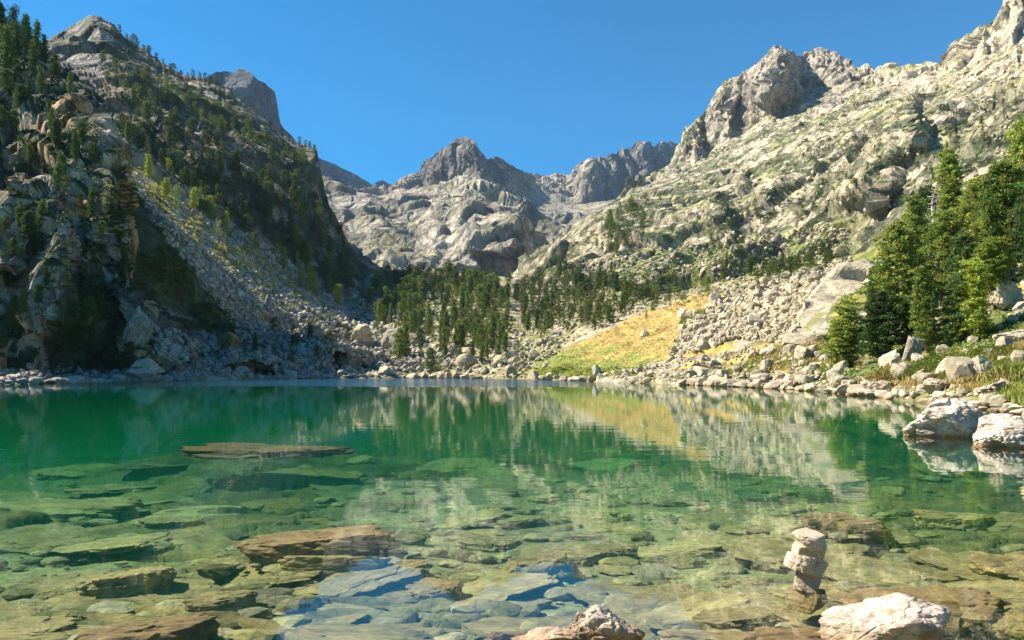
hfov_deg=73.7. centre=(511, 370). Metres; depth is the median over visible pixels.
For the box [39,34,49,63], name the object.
pine tree
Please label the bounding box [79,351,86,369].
pine tree
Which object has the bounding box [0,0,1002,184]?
sky
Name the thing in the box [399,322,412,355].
pine tree
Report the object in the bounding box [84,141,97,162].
pine tree
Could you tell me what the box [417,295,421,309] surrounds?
pine tree
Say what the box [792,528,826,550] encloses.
cairn stone
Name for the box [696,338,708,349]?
boulder
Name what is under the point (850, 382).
boulder
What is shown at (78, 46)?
mountain
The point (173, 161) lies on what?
pine tree
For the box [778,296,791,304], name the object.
boulder
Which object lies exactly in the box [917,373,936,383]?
boulder
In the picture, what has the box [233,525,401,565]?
submerged rock
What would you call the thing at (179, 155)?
pine tree
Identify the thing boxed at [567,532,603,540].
submerged rock
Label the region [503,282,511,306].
pine tree
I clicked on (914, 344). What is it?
boulder
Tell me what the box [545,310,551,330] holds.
pine tree
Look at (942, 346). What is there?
boulder
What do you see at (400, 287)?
pine tree
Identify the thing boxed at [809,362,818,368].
boulder
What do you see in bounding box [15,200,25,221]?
pine tree
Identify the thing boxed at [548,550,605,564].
submerged rock
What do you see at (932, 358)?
shrub
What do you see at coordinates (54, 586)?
submerged rock
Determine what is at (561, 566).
submerged rock
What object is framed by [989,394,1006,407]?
boulder
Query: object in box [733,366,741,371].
boulder
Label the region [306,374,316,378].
boulder
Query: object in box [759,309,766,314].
boulder
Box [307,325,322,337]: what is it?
boulder
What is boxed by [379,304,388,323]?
pine tree
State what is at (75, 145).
pine tree
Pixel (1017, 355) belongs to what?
boulder
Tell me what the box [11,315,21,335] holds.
pine tree
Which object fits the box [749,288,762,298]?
boulder
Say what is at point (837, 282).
boulder
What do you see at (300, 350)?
boulder
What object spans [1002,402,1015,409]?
boulder
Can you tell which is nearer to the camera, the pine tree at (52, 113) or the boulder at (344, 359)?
the pine tree at (52, 113)
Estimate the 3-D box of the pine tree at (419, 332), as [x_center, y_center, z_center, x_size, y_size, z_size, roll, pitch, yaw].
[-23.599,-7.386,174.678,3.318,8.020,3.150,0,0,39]
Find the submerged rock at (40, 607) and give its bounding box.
[33,603,45,609]
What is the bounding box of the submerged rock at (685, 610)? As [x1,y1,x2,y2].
[638,591,750,624]
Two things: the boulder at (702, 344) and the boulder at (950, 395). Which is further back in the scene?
the boulder at (702, 344)
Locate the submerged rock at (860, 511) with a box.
[785,503,884,519]
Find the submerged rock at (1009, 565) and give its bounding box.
[968,551,1023,580]
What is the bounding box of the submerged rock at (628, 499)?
[617,497,648,502]
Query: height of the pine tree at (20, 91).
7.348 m
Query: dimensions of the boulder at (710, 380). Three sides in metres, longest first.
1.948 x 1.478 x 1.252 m
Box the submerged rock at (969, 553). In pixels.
[958,550,985,554]
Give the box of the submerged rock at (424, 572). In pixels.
[419,568,433,575]
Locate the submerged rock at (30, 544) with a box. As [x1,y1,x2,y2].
[0,534,95,552]
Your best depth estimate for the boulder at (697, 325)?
101.09 m
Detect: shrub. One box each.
[678,316,691,323]
[693,308,706,317]
[850,374,871,380]
[880,369,899,377]
[902,361,939,374]
[908,350,986,366]
[926,346,960,354]
[937,371,946,378]
[964,326,1005,334]
[969,343,1012,354]
[992,357,1013,365]
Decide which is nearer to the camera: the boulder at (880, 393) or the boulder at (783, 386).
the boulder at (880, 393)
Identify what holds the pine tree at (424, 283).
on the valley floor
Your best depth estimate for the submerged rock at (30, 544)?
8.60 m
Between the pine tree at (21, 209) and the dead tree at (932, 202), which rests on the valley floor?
the dead tree at (932, 202)
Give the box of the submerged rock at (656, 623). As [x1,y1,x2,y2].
[644,617,675,630]
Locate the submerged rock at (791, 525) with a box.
[717,518,804,536]
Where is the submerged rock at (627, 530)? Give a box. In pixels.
[585,524,647,535]
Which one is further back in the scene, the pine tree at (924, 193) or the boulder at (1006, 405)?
the pine tree at (924, 193)
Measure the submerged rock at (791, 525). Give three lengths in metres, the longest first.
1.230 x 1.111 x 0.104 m
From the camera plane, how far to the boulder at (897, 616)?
3.71 m
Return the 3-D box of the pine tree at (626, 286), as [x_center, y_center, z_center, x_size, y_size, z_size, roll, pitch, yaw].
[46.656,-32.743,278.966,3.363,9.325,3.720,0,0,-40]
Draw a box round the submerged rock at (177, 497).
[122,491,200,503]
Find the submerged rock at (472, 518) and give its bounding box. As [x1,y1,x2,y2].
[427,508,508,530]
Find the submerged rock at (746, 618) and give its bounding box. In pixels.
[692,606,784,629]
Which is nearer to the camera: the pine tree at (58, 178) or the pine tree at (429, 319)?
the pine tree at (58, 178)
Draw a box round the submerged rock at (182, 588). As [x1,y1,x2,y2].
[45,578,218,610]
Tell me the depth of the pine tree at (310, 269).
277.50 m
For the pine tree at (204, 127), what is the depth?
285.12 m
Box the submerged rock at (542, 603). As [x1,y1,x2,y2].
[528,598,552,609]
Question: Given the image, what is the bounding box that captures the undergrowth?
[0,52,1023,384]
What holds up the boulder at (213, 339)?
on the mountain at (78, 46)
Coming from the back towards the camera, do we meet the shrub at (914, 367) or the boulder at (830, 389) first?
the boulder at (830, 389)
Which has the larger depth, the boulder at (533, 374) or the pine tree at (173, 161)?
the pine tree at (173, 161)
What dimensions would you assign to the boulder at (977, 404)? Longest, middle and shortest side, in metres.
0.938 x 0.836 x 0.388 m
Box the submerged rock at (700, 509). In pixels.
[693,504,709,512]
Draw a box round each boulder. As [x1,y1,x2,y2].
[3,380,13,383]
[16,378,28,382]
[28,377,43,383]
[44,379,55,383]
[51,377,62,382]
[57,377,70,382]
[63,377,77,382]
[70,376,84,382]
[82,376,90,382]
[90,378,97,382]
[97,377,105,381]
[111,374,125,381]
[116,305,153,354]
[124,377,130,381]
[125,368,156,380]
[130,358,165,373]
[139,377,150,381]
[153,323,158,333]
[159,343,167,349]
[162,375,172,380]
[169,343,181,356]
[171,374,186,380]
[207,335,217,346]
[209,340,219,351]
[217,331,239,348]
[226,346,235,352]
[231,362,256,369]
[236,366,249,375]
[250,329,263,338]
[253,350,261,359]
[265,293,271,313]
[267,355,277,360]
[272,375,282,378]
[278,324,283,333]
[283,323,290,330]
[286,334,295,342]
[287,370,297,378]
[296,347,305,353]
[306,344,315,351]
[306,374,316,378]
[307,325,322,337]
[324,354,334,362]
[335,347,362,368]
[337,370,349,375]
[351,323,373,344]
[378,366,390,374]
[381,340,388,348]
[383,328,407,346]
[406,373,417,377]
[408,333,417,342]
[416,365,423,371]
[419,372,427,377]
[428,374,437,377]
[437,372,444,377]
[441,359,448,366]
[444,372,451,377]
[450,347,458,358]
[452,372,461,377]
[455,353,477,367]
[460,374,469,377]
[469,373,477,378]
[480,366,487,373]
[493,355,502,363]
[505,365,516,376]
[506,349,518,360]
[507,356,518,364]
[510,626,581,639]
[512,360,525,369]
[527,370,538,378]
[529,350,537,359]
[538,375,545,379]
[545,372,553,379]
[559,376,567,380]
[568,604,644,639]
[571,376,579,380]
[573,611,585,623]
[579,375,587,380]
[587,376,596,381]
[592,364,600,375]
[596,373,604,379]
[628,376,638,382]
[639,329,648,336]
[642,377,650,382]
[677,308,686,317]
[679,379,686,384]
[684,310,692,318]
[684,369,694,375]
[687,378,696,384]
[692,366,707,376]
[693,322,704,330]
[695,377,706,384]
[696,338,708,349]
[699,333,713,340]
[706,375,719,385]
[708,292,721,302]
[714,376,728,385]
[717,370,728,376]
[720,381,730,386]
[725,379,735,386]
[732,298,739,306]
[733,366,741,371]
[737,380,749,386]
[744,302,757,308]
[746,308,753,313]
[747,314,762,324]
[747,382,754,387]
[748,283,757,289]
[748,350,755,357]
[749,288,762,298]
[750,373,769,379]
[751,369,764,374]
[753,379,769,387]
[759,276,771,283]
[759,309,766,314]
[759,346,776,354]
[759,359,772,372]
[763,381,783,388]
[764,289,778,297]
[766,348,774,354]
[769,307,779,312]
[771,313,779,317]
[774,370,784,377]
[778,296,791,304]
[780,384,788,388]
[781,303,792,313]
[782,259,879,345]
[782,344,795,352]
[783,374,794,381]
[790,281,798,287]
[794,345,806,359]
[794,375,808,384]
[795,371,803,376]
[798,360,808,365]
[798,385,804,390]
[800,366,814,374]
[804,383,817,390]
[806,348,815,356]
[807,344,818,348]
[808,271,821,281]
[809,332,829,341]
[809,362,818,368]
[814,350,821,357]
[817,383,829,391]
[817,592,951,639]
[826,368,841,382]
[827,386,836,392]
[830,382,837,387]
[833,360,848,372]
[834,375,852,384]
[836,384,849,393]
[841,379,856,384]
[847,384,867,395]
[857,388,874,395]
[860,378,894,391]
[864,392,875,396]
[874,390,889,397]
[878,349,900,367]
[878,380,893,386]
[882,392,894,398]
[890,363,906,379]
[890,388,900,396]
[899,362,912,367]
[899,389,909,396]
[901,336,922,362]
[901,398,984,437]
[910,391,917,397]
[911,353,923,361]
[911,369,924,379]
[916,384,926,393]
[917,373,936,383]
[917,398,928,402]
[921,378,948,392]
[927,397,937,403]
[932,391,946,397]
[935,344,948,354]
[935,358,945,374]
[944,356,975,380]
[946,392,958,398]
[969,400,985,407]
[972,355,994,373]
[972,413,1023,447]
[973,366,979,373]
[973,380,1006,394]
[978,406,989,409]
[979,394,993,406]
[988,280,1022,309]
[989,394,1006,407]
[990,408,1002,411]
[992,329,1023,340]
[995,336,1014,347]
[998,408,1010,412]
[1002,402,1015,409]
[1008,404,1022,409]
[1009,408,1023,414]
[1011,350,1023,362]
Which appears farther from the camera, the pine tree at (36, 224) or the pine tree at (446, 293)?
the pine tree at (446, 293)
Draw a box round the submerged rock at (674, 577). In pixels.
[664,574,684,579]
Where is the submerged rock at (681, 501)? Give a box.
[648,497,709,505]
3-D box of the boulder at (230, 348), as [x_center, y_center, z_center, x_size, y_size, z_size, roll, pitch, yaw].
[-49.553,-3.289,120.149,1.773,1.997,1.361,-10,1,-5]
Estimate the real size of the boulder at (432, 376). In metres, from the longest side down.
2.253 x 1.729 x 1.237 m
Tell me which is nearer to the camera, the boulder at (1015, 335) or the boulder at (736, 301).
the boulder at (1015, 335)
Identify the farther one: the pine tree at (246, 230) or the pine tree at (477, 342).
the pine tree at (246, 230)
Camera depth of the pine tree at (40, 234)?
94.31 m
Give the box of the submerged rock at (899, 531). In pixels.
[886,526,913,534]
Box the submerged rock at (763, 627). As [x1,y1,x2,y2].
[754,626,772,629]
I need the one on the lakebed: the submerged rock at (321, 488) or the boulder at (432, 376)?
the submerged rock at (321, 488)
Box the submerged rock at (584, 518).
[559,510,625,527]
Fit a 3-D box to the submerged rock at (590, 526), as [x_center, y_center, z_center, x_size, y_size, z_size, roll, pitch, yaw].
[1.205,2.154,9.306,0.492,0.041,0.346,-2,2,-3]
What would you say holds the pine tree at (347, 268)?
on the mountain at (78, 46)
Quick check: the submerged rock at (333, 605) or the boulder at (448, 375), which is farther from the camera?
the boulder at (448, 375)
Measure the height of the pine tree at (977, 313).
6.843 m
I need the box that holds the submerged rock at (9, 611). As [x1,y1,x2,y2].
[0,597,39,620]
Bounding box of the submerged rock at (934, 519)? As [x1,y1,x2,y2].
[909,509,996,530]
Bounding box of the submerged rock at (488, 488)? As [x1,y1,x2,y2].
[449,480,534,496]
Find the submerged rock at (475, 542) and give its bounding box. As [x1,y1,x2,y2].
[454,531,521,551]
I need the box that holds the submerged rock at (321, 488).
[310,482,372,494]
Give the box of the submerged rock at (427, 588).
[405,577,465,601]
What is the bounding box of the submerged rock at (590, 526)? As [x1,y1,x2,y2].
[582,525,605,529]
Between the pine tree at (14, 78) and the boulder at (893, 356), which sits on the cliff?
the pine tree at (14, 78)
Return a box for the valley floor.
[0,181,1023,409]
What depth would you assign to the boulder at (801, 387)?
50.07 m
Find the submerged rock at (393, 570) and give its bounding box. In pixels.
[288,556,426,596]
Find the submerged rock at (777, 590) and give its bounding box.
[766,581,917,605]
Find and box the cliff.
[0,22,197,372]
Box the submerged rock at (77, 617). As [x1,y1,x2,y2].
[52,613,87,620]
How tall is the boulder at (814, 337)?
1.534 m
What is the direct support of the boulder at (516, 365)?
on the valley floor
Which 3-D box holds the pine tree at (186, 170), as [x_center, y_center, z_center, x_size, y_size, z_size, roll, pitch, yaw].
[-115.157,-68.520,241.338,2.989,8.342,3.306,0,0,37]
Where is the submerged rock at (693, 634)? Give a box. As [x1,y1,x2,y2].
[657,628,745,639]
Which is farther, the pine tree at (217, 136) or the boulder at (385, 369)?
the pine tree at (217, 136)
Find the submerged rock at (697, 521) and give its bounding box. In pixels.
[677,509,758,531]
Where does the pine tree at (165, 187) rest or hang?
on the mountain at (78, 46)
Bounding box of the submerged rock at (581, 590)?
[562,582,654,603]
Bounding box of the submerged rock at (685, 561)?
[664,553,697,569]
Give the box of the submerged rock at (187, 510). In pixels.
[127,505,247,523]
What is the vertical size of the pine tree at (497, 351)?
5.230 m
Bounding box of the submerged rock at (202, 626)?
[74,614,220,639]
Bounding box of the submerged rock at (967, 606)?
[830,584,1011,639]
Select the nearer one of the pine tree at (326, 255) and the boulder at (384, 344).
the boulder at (384, 344)
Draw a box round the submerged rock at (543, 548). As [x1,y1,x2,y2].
[520,542,595,556]
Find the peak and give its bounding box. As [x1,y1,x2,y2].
[206,69,296,142]
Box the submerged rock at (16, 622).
[0,619,33,624]
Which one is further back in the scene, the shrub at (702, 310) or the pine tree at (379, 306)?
the pine tree at (379, 306)
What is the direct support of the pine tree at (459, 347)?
on the valley floor
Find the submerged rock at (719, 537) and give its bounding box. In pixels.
[669,530,739,551]
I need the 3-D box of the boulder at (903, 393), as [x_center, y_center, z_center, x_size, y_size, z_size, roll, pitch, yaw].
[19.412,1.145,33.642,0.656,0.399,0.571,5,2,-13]
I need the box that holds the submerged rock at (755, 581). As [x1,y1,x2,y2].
[717,577,772,587]
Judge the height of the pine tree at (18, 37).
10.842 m
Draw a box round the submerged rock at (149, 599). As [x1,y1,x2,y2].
[134,594,182,604]
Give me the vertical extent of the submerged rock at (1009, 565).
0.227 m
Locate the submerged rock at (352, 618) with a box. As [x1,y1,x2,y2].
[320,613,369,623]
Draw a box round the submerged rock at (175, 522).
[135,516,204,528]
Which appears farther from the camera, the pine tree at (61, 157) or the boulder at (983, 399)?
the pine tree at (61, 157)
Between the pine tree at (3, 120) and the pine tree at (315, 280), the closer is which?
the pine tree at (3, 120)
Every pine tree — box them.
[0,1,7,40]
[0,3,8,49]
[0,22,19,71]
[0,51,19,73]
[0,68,14,97]
[0,105,9,130]
[2,303,15,331]
[3,270,13,294]
[5,295,19,318]
[6,3,21,30]
[6,237,20,258]
[7,109,21,137]
[8,73,17,92]
[11,19,26,63]
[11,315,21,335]
[12,82,26,117]
[14,49,20,70]
[14,206,19,225]
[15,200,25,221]
[18,17,26,46]
[18,288,26,314]
[19,213,35,241]
[21,13,34,49]
[21,209,35,241]
[22,28,33,59]
[24,39,42,78]
[25,143,34,164]
[26,77,32,101]
[29,230,38,255]
[32,18,43,54]
[32,282,42,306]
[33,230,47,252]
[34,205,41,229]
[35,64,48,94]
[35,199,47,227]
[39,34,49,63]
[42,258,49,285]
[45,98,51,122]
[45,106,55,130]
[47,53,61,79]
[47,118,60,145]
[50,162,64,190]
[53,121,63,146]
[54,152,67,173]
[61,160,66,183]
[65,70,73,95]
[65,129,72,154]
[69,129,82,161]
[75,120,85,145]
[77,118,88,145]
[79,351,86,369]
[80,295,96,322]
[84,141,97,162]
[84,296,95,320]
[86,187,97,217]
[86,194,95,215]
[91,142,98,164]
[94,220,107,242]
[116,232,122,250]
[116,319,125,337]
[118,242,131,271]
[124,120,130,140]
[124,340,136,361]
[130,87,136,109]
[139,101,156,120]
[143,153,154,178]
[157,149,163,165]
[159,177,170,198]
[164,126,172,148]
[166,158,173,170]
[170,149,176,167]
[175,150,183,170]
[183,166,189,186]
[187,117,196,139]
[188,187,198,209]
[189,171,197,188]
[200,124,208,144]
[200,128,214,146]
[202,198,210,213]
[205,194,213,212]
[213,129,221,148]
[213,149,223,166]
[214,163,218,182]
[223,211,231,232]
[227,150,238,172]
[240,201,248,215]
[241,171,247,189]
[241,187,247,206]
[241,215,248,231]
[252,332,259,351]
[257,168,264,186]
[260,181,270,198]
[278,169,289,190]
[279,246,289,268]
[287,224,303,253]
[289,173,297,186]
[293,169,300,189]
[295,252,300,268]
[297,185,301,197]
[300,243,315,266]
[300,263,305,279]
[304,261,314,280]
[305,188,310,206]
[311,270,318,292]
[317,257,333,278]
[320,253,333,278]
[321,274,332,293]
[324,235,335,252]
[329,264,341,289]
[332,284,343,304]
[340,261,356,292]
[341,236,345,251]
[344,248,352,261]
[364,287,373,303]
[372,268,382,289]
[375,298,383,322]
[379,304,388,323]
[382,286,390,307]
[383,276,392,293]
[388,303,393,322]
[389,328,407,360]
[392,289,397,310]
[396,303,403,320]
[397,284,403,301]
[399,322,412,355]
[401,290,407,304]
[401,311,409,332]
[404,274,409,290]
[405,261,413,281]
[406,294,414,314]
[407,312,417,332]
[408,270,417,286]
[409,308,420,330]
[411,277,418,294]
[411,293,418,307]
[414,327,424,351]
[417,279,424,298]
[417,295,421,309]
[417,310,424,326]
[420,277,428,297]
[421,271,429,294]
[423,302,433,323]
[423,347,437,374]
[424,317,433,336]
[425,306,433,325]
[432,265,438,286]
[436,317,443,335]
[438,333,442,351]
[439,281,444,302]
[440,300,445,313]
[440,327,449,355]
[441,311,450,326]
[442,309,450,330]
[443,260,454,282]
[444,284,449,302]
[449,308,453,330]
[450,304,460,326]
[451,270,458,284]
[452,324,458,346]
[453,323,466,343]
[456,344,462,356]
[458,282,468,301]
[458,286,464,305]
[459,296,465,319]
[459,322,466,345]
[460,266,467,282]
[461,317,469,338]
[463,291,472,312]
[465,268,471,284]
[465,311,474,334]
[466,274,473,293]
[467,275,473,293]
[469,293,474,312]
[469,317,483,334]
[469,320,477,340]
[469,341,475,356]
[471,267,479,291]
[471,326,476,344]
[472,307,478,320]
[473,284,484,310]
[473,330,480,348]
[476,323,486,347]
[477,290,490,312]
[478,344,485,362]
[482,270,487,289]
[483,325,488,342]
[484,283,491,297]
[484,339,489,356]
[485,274,492,289]
[485,314,497,348]
[486,293,494,312]
[491,278,500,299]
[493,340,502,356]
[494,311,500,325]
[495,317,502,340]
[496,285,505,309]
[500,325,506,341]
[500,331,508,352]
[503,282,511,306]
[503,302,511,318]
[511,283,521,303]
[519,291,530,308]
[521,302,527,319]
[524,311,531,330]
[526,276,538,293]
[533,309,539,328]
[544,295,550,309]
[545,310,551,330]
[549,291,555,310]
[556,256,561,276]
[562,260,567,273]
[576,271,582,289]
[585,302,592,319]
[594,270,600,291]
[597,266,602,284]
[605,305,613,323]
[612,272,619,291]
[618,295,625,313]
[619,290,628,305]
[623,280,628,291]
[744,256,754,274]
[760,251,766,269]
[786,256,794,270]
[816,303,865,367]
[850,289,913,360]
[864,265,881,305]
[865,218,927,318]
[892,299,916,347]
[899,202,909,228]
[900,193,932,292]
[907,265,947,353]
[910,208,971,301]
[916,184,942,232]
[928,147,973,228]
[935,272,970,345]
[938,229,981,294]
[950,176,983,253]
[956,257,998,339]
[970,158,1023,281]
[973,236,1016,310]
[996,112,1023,226]
[1007,195,1023,281]
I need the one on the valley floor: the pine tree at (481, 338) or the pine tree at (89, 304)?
the pine tree at (481, 338)
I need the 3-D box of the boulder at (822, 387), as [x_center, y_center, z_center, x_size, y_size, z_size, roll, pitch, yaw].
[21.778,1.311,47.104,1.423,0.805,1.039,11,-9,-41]
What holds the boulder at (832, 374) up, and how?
on the valley floor
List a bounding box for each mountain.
[45,15,411,373]
[322,137,677,276]
[511,0,1023,297]
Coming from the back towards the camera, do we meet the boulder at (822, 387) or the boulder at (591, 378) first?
the boulder at (591, 378)
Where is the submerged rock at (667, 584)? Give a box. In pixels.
[642,582,678,591]
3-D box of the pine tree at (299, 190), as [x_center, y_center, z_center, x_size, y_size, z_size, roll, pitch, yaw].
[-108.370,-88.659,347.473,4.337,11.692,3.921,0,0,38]
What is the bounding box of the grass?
[519,293,1023,407]
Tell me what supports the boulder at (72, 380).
in the lake water
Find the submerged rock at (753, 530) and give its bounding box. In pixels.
[739,527,774,534]
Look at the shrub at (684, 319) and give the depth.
116.37 m
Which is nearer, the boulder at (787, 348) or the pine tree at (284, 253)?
the boulder at (787, 348)
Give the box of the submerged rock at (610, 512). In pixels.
[572,508,620,515]
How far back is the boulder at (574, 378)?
95.84 m
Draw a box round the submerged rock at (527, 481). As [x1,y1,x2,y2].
[454,480,530,482]
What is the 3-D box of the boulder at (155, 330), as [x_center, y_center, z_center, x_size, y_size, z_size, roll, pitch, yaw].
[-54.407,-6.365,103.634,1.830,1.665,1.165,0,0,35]
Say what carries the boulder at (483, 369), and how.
on the valley floor
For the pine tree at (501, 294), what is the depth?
298.00 m
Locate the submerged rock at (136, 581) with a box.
[71,567,176,596]
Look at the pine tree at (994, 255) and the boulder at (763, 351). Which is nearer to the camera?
the pine tree at (994, 255)
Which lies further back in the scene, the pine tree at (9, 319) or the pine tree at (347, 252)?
the pine tree at (347, 252)
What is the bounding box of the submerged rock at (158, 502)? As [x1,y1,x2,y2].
[143,500,174,504]
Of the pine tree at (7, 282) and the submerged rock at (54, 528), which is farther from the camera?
the pine tree at (7, 282)
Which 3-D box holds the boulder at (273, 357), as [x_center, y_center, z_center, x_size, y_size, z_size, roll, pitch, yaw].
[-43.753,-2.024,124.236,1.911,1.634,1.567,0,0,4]
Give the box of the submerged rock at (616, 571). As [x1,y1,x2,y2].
[593,564,633,576]
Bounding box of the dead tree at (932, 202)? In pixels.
[927,184,940,256]
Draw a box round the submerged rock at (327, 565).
[277,555,391,576]
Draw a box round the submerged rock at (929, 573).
[912,565,967,582]
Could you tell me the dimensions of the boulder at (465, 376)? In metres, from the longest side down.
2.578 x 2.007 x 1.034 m
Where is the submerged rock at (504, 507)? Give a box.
[480,504,516,510]
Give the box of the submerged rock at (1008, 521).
[974,513,1023,530]
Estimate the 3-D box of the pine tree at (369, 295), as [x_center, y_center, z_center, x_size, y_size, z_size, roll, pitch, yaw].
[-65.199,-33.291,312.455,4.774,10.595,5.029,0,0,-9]
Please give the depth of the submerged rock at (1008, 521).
8.99 m
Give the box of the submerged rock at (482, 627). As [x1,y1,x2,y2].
[460,616,574,636]
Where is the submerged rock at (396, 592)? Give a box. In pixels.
[329,574,445,610]
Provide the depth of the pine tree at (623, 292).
201.62 m
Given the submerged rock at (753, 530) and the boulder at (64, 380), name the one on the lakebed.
the submerged rock at (753, 530)
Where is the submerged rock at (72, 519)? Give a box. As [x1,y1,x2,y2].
[68,516,88,521]
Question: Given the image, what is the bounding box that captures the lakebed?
[0,480,1023,639]
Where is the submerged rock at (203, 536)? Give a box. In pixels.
[136,527,240,553]
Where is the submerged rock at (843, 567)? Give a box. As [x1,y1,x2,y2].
[821,551,925,584]
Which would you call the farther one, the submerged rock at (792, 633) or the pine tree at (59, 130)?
the pine tree at (59, 130)
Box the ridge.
[318,157,389,188]
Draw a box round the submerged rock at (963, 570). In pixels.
[941,563,1001,580]
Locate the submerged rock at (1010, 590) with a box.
[942,578,1023,608]
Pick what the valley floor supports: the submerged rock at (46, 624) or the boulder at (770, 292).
the boulder at (770, 292)
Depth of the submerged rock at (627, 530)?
9.02 m
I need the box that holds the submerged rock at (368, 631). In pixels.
[284,622,471,639]
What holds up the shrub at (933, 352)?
on the valley floor
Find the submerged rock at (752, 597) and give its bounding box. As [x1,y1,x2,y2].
[701,590,784,603]
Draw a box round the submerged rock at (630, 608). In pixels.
[603,584,707,635]
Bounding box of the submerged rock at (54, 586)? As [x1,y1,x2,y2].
[8,570,105,601]
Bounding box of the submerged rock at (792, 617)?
[761,603,820,627]
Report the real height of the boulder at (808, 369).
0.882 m
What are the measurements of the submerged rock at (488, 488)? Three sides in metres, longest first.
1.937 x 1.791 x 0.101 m
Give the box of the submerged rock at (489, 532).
[428,529,502,542]
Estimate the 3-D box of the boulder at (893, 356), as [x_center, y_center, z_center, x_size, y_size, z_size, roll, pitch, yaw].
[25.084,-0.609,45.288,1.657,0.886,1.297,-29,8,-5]
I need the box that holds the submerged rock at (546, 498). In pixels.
[527,494,567,502]
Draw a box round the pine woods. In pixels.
[0,24,1017,371]
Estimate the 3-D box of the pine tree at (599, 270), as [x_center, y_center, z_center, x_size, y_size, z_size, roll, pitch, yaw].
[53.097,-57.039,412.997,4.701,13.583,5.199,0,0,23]
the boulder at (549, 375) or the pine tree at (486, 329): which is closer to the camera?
the boulder at (549, 375)
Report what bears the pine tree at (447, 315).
on the valley floor
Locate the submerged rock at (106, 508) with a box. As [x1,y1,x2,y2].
[4,497,150,519]
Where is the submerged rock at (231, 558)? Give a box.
[206,556,248,572]
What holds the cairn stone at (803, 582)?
on the cairn stone at (796, 600)
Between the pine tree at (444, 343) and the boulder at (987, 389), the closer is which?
the boulder at (987, 389)
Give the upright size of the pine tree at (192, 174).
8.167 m
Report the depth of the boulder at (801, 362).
68.97 m
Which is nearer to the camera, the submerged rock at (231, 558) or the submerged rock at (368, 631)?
the submerged rock at (368, 631)
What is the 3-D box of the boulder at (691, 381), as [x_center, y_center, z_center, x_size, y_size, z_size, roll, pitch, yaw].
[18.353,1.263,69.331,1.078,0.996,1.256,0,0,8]
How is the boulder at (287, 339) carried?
on the mountain at (78, 46)
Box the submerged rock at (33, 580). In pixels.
[19,577,46,583]
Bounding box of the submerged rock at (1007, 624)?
[989,607,1023,639]
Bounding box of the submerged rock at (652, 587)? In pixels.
[640,585,660,592]
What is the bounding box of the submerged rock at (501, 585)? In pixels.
[455,569,558,601]
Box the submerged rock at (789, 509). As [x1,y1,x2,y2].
[750,501,812,516]
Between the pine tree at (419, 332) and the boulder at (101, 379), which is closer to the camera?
the boulder at (101, 379)
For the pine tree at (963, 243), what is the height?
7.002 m
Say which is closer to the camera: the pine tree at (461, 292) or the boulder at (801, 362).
the boulder at (801, 362)
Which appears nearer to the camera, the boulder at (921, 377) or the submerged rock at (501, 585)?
the submerged rock at (501, 585)
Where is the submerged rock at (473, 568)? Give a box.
[451,564,498,572]
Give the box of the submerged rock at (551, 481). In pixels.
[541,480,564,482]
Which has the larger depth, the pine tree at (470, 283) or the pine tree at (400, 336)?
the pine tree at (470, 283)
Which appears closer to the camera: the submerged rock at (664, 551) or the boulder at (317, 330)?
the submerged rock at (664, 551)
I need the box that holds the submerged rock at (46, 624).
[20,616,76,633]
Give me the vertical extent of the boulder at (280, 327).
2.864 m
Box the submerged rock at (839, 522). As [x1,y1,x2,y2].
[800,512,892,540]
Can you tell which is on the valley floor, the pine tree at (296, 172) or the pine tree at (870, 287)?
the pine tree at (870, 287)
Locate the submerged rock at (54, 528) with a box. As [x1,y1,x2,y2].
[0,522,93,553]
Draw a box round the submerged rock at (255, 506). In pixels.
[239,502,263,510]
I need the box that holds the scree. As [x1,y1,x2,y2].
[0,63,1023,396]
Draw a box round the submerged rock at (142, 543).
[49,532,185,553]
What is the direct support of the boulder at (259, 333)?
on the mountain at (78, 46)
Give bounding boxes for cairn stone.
[784,551,815,575]
[784,587,827,614]
[791,541,825,561]
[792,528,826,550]
[793,571,822,592]
[814,560,827,577]
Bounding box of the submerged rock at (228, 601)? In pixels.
[181,590,257,611]
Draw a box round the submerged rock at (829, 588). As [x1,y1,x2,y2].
[818,581,845,596]
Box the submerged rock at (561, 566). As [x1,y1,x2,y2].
[504,551,582,582]
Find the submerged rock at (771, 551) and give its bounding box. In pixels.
[723,534,869,568]
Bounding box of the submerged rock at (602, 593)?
[597,591,607,594]
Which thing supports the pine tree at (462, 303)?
on the valley floor
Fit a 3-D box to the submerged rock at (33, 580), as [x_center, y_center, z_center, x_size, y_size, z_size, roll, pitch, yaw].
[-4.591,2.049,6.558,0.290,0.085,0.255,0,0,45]
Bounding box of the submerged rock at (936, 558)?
[909,548,970,569]
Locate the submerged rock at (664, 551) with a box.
[637,540,724,558]
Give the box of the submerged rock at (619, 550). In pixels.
[593,543,640,560]
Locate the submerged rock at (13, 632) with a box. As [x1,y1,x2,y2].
[0,625,102,639]
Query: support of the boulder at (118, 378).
on the valley floor
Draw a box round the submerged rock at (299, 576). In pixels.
[261,570,321,584]
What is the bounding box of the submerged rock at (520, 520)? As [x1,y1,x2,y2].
[496,516,543,525]
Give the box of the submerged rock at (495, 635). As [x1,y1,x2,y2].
[483,631,527,639]
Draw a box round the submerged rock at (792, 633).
[743,627,823,639]
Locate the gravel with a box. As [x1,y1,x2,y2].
[0,481,1023,639]
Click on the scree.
(730, 323)
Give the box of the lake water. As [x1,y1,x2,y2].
[0,378,1023,506]
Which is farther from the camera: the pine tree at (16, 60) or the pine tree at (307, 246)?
the pine tree at (307, 246)
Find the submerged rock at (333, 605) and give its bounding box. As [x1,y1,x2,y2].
[317,603,377,610]
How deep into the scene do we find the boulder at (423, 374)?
132.71 m

